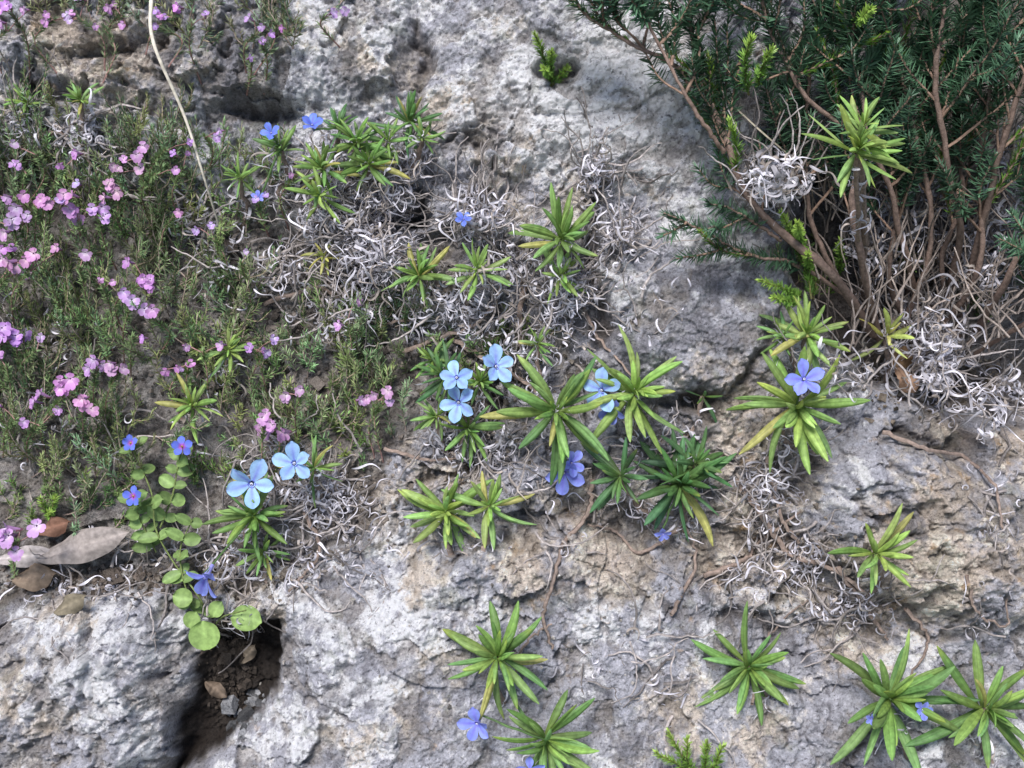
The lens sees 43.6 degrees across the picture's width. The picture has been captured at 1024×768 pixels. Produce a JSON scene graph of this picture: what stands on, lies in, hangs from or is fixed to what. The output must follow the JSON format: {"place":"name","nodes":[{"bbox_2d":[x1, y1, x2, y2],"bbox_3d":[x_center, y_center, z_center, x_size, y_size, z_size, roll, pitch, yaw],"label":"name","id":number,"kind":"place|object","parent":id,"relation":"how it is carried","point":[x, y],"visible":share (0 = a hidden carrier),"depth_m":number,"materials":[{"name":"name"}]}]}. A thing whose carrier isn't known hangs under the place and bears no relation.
{"place":"outdoors","nodes":[
{"label":"outdoors","id":0,"kind":"place"},
{"bbox_2d":[0,0,1023,767],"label":"rock face","id":1,"kind":"object","parent":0,"point":[100,698],"visible":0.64,"depth_m":1.58},
{"bbox_2d":[0,545,49,567],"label":"dead leaf","id":2,"kind":"object","parent":1,"relation":"on","point":[28,558],"visible":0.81,"depth_m":1.59,"materials":[{"name":"grey plant"}]},
{"bbox_2d":[12,563,55,591],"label":"dead leaf","id":3,"kind":"object","parent":1,"relation":"on","point":[30,578],"visible":1,"depth_m":1.59,"materials":[{"name":"brown plant"}]},
{"bbox_2d":[37,494,59,519],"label":"moss tuft","id":4,"kind":"object","parent":1,"relation":"on","point":[49,513],"visible":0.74,"depth_m":1.60,"materials":[{"name":"green plant"}]},
{"bbox_2d":[39,517,70,536],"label":"dead leaf","id":5,"kind":"object","parent":1,"relation":"on","point":[56,526],"visible":0.8,"depth_m":1.60,"materials":[{"name":"brown plant"}]},
{"bbox_2d":[0,83,117,188],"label":"lithodora plant","id":6,"kind":"object","parent":1,"relation":"on","point":[76,94],"visible":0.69,"depth_m":1.56,"materials":[{"name":"green plant"}]},
{"bbox_2d":[53,593,86,615],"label":"dead leaf","id":7,"kind":"object","parent":1,"relation":"on","point":[72,603],"visible":1,"depth_m":1.56,"materials":[{"name":"beige plant"}]},
{"bbox_2d":[35,527,129,563],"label":"dead leaf","id":8,"kind":"object","parent":1,"relation":"on","point":[81,546],"visible":1,"depth_m":1.58,"materials":[{"name":"grey plant"}]},
{"bbox_2d":[0,54,274,577],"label":"pink thyme","id":9,"kind":"object","parent":1,"relation":"on","point":[12,337],"visible":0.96,"depth_m":1.57,"materials":[{"name":"green plant"}]},
{"bbox_2d":[0,0,349,95],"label":"pink thyme","id":10,"kind":"object","parent":1,"relation":"on","point":[108,8],"visible":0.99,"depth_m":1.54,"materials":[{"name":"green plant"}]},
{"bbox_2d":[117,434,261,649],"bbox_3d":[-0.414,0.195,1.588,0.259,0.259,0.127,13,33,22],"label":"blue pimpernel","id":11,"kind":"object","parent":1,"relation":"on","point":[203,635],"visible":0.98,"depth_m":1.58,"materials":[{"name":"green plant"}]},
{"bbox_2d":[154,322,260,472],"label":"lithodora plant","id":12,"kind":"object","parent":1,"relation":"on","point":[226,358],"visible":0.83,"depth_m":1.58,"materials":[{"name":"green plant"}]},
{"bbox_2d":[236,533,289,594],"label":"lithodora plant","id":13,"kind":"object","parent":1,"relation":"on","point":[264,556],"visible":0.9,"depth_m":1.58,"materials":[{"name":"green plant"}]},
{"bbox_2d":[185,435,342,597],"bbox_3d":[-0.303,0.164,1.573,0.221,0.220,0.104,-19,35,-30],"label":"lithodora plant","id":14,"kind":"object","parent":1,"relation":"on","point":[241,483],"visible":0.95,"depth_m":1.54,"materials":[{"name":"green plant"}]},
{"bbox_2d":[220,153,352,299],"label":"lithodora plant","id":15,"kind":"object","parent":1,"relation":"on","point":[240,191],"visible":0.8,"depth_m":1.59,"materials":[{"name":"green plant"}]},
{"bbox_2d":[149,121,435,471],"bbox_3d":[-0.283,-0.104,1.597,0.352,0.419,0.242,13,32,21],"label":"pink thyme","id":16,"kind":"object","parent":1,"relation":"on","point":[351,365],"visible":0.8,"depth_m":1.60,"materials":[{"name":"green plant"}]},
{"bbox_2d":[382,238,512,352],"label":"lithodora plant","id":17,"kind":"object","parent":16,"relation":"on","point":[421,273],"visible":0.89,"depth_m":1.55,"materials":[{"name":"green plant"}]},
{"bbox_2d":[246,90,444,258],"bbox_3d":[-0.199,-0.256,1.576,0.259,0.207,0.150,-6,31,-10],"label":"lithodora plant","id":18,"kind":"object","parent":1,"relation":"on","point":[375,153],"visible":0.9,"depth_m":1.55,"materials":[{"name":"green plant"}]},
{"bbox_2d":[111,86,708,402],"bbox_3d":[-0.126,-0.178,1.588,0.736,0.379,0.203,3,30,5],"label":"withered foliage","id":19,"kind":"object","parent":1,"relation":"attached to","point":[480,222],"visible":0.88,"depth_m":1.58,"materials":[{"name":"grey plant"}]},
{"bbox_2d":[397,471,536,563],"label":"lithodora plant","id":20,"kind":"object","parent":1,"relation":"on","point":[436,514],"visible":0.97,"depth_m":1.55,"materials":[{"name":"green plant"}]},
{"bbox_2d":[148,0,790,224],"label":"dry grass stem","id":21,"kind":"object","parent":1,"relation":"on","point":[179,102],"visible":0.95,"depth_m":1.49,"materials":[{"name":"beige plant"}]},
{"bbox_2d":[410,325,561,471],"bbox_3d":[-0.026,0.039,1.600,0.201,0.229,0.116,0,30,0],"label":"lithodora plant","id":22,"kind":"object","parent":1,"relation":"on","point":[446,370],"visible":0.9,"depth_m":1.57,"materials":[{"name":"green plant"}]},
{"bbox_2d":[442,601,547,719],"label":"lithodora plant","id":23,"kind":"object","parent":1,"relation":"on","point":[495,651],"visible":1,"depth_m":1.49,"materials":[{"name":"green plant"}]},
{"bbox_2d":[6,131,1009,704],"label":"woody stems","id":24,"kind":"object","parent":1,"relation":"on","point":[676,531],"visible":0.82,"depth_m":1.59,"materials":[{"name":"brown plant"}]},
{"bbox_2d":[0,228,1016,538],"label":"thyme mat","id":25,"kind":"object","parent":1,"relation":"on","point":[108,490],"visible":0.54,"depth_m":1.61,"materials":[{"name":"green plant"}]},
{"bbox_2d":[0,114,1022,753],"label":"soil litter","id":26,"kind":"object","parent":1,"relation":"on","point":[228,650],"visible":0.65,"depth_m":1.62,"materials":[{"name":"dry leaf"}]},
{"bbox_2d":[205,681,227,697],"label":"dead leaf","id":27,"kind":"object","parent":26,"relation":"on","point":[216,689],"visible":1,"depth_m":1.63,"materials":[{"name":"brown plant"}]},
{"bbox_2d":[241,644,256,663],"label":"dead leaf","id":28,"kind":"object","parent":26,"relation":"on","point":[249,653],"visible":0.99,"depth_m":1.64,"materials":[{"name":"brown plant"}]},
{"bbox_2d":[0,33,1023,767],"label":"withered foliage","id":29,"kind":"object","parent":1,"relation":"attached to","point":[298,497],"visible":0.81,"depth_m":1.59,"materials":[{"name":"grey plant"}]},
{"bbox_2d":[455,183,600,347],"bbox_3d":[0.037,-0.136,1.561,0.177,0.219,0.123,-18,34,-28],"label":"lithodora plant","id":30,"kind":"object","parent":1,"relation":"on","point":[563,249],"visible":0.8,"depth_m":1.53,"materials":[{"name":"green plant"}]},
{"bbox_2d":[457,690,598,767],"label":"lithodora plant","id":31,"kind":"object","parent":1,"relation":"on","point":[555,749],"visible":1,"depth_m":1.48,"materials":[{"name":"green plant"}]},
{"bbox_2d":[479,354,608,494],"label":"lithodora plant","id":32,"kind":"object","parent":1,"relation":"on","point":[562,468],"visible":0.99,"depth_m":1.52,"materials":[{"name":"green plant"}]},
{"bbox_2d":[530,30,572,87],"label":"heath sprig","id":33,"kind":"object","parent":1,"relation":"attached to","point":[547,72],"visible":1,"depth_m":1.55,"materials":[{"name":"green plant"}]},
{"bbox_2d":[583,324,683,459],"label":"lithodora plant","id":34,"kind":"object","parent":1,"relation":"on","point":[633,415],"visible":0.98,"depth_m":1.53,"materials":[{"name":"green plant"}]},
{"bbox_2d":[580,426,736,545],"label":"lithodora plant","id":35,"kind":"object","parent":1,"relation":"on","point":[683,470],"visible":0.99,"depth_m":1.57,"materials":[{"name":"green plant"}]},
{"bbox_2d":[652,728,726,767],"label":"heath sprig","id":36,"kind":"object","parent":1,"relation":"attached to","point":[687,762],"visible":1,"depth_m":1.51,"materials":[{"name":"green plant"}]},
{"bbox_2d":[680,390,721,440],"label":"lithodora plant","id":37,"kind":"object","parent":1,"relation":"attached to","point":[700,402],"visible":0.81,"depth_m":1.60,"materials":[{"name":"green plant"}]},
{"bbox_2d":[691,601,805,727],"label":"lithodora plant","id":38,"kind":"object","parent":1,"relation":"on","point":[755,671],"visible":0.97,"depth_m":1.55,"materials":[{"name":"green plant"}]},
{"bbox_2d":[562,0,1023,354],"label":"heath shrub","id":39,"kind":"object","parent":1,"relation":"on","point":[993,40],"visible":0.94,"depth_m":1.48,"materials":[{"name":"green plant"}]},
{"bbox_2d":[726,340,869,474],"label":"lithodora plant","id":40,"kind":"object","parent":1,"relation":"on","point":[797,413],"visible":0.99,"depth_m":1.51,"materials":[{"name":"green plant"}]},
{"bbox_2d":[755,208,847,307],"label":"heath sprig","id":41,"kind":"object","parent":1,"relation":"attached to","point":[798,234],"visible":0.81,"depth_m":1.54,"materials":[{"name":"green plant"}]},
{"bbox_2d":[726,2,876,172],"bbox_3d":[0.310,-0.344,1.446,0.165,0.186,0.102,-4,30,-7],"label":"heath sprig","id":42,"kind":"object","parent":1,"relation":"attached to","point":[761,71],"visible":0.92,"depth_m":1.42,"materials":[{"name":"green plant"}]},
{"bbox_2d":[759,291,849,397],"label":"lithodora plant","id":43,"kind":"object","parent":1,"relation":"on","point":[800,319],"visible":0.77,"depth_m":1.53,"materials":[{"name":"green plant"}]},
{"bbox_2d":[756,247,922,393],"bbox_3d":[0.424,-0.082,1.621,0.301,0.184,0.066,-22,36,-32],"label":"lithodora plant","id":44,"kind":"object","parent":1,"relation":"on","point":[788,350],"visible":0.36,"depth_m":1.55,"materials":[{"name":"green plant"}]},
{"bbox_2d":[801,95,911,320],"bbox_3d":[0.411,-0.175,1.504,0.110,0.387,0.344,13,32,21],"label":"lithodora plant","id":45,"kind":"object","parent":1,"relation":"on","point":[868,144],"visible":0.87,"depth_m":1.33,"materials":[{"name":"green plant"}]},
{"bbox_2d":[698,69,1023,458],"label":"withered foliage","id":46,"kind":"object","parent":1,"relation":"attached to","point":[938,361],"visible":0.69,"depth_m":1.58,"materials":[{"name":"grey plant"}]},
{"bbox_2d":[827,503,917,622],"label":"lithodora plant","id":47,"kind":"object","parent":1,"relation":"on","point":[891,537],"visible":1,"depth_m":1.49,"materials":[{"name":"green plant"}]},
{"bbox_2d":[851,308,913,391],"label":"lithodora plant","id":48,"kind":"object","parent":1,"relation":"on","point":[898,334],"visible":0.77,"depth_m":1.59,"materials":[{"name":"green plant"}]},
{"bbox_2d":[890,346,913,367],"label":"dead leaf","id":49,"kind":"object","parent":1,"relation":"on","point":[905,362],"visible":0.34,"depth_m":1.66,"materials":[{"name":"brown plant"}]},
{"bbox_2d":[830,629,980,767],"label":"lithodora plant","id":50,"kind":"object","parent":1,"relation":"on","point":[907,697],"visible":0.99,"depth_m":1.50,"materials":[{"name":"green plant"}]},
{"bbox_2d":[894,366,918,392],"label":"dead leaf","id":51,"kind":"object","parent":1,"relation":"on","point":[899,372],"visible":0.73,"depth_m":1.61,"materials":[{"name":"brown plant"}]},
{"bbox_2d":[905,640,1023,767],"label":"lithodora plant","id":52,"kind":"object","parent":1,"relation":"on","point":[995,713],"visible":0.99,"depth_m":1.50,"materials":[{"name":"green plant"}]}
]}

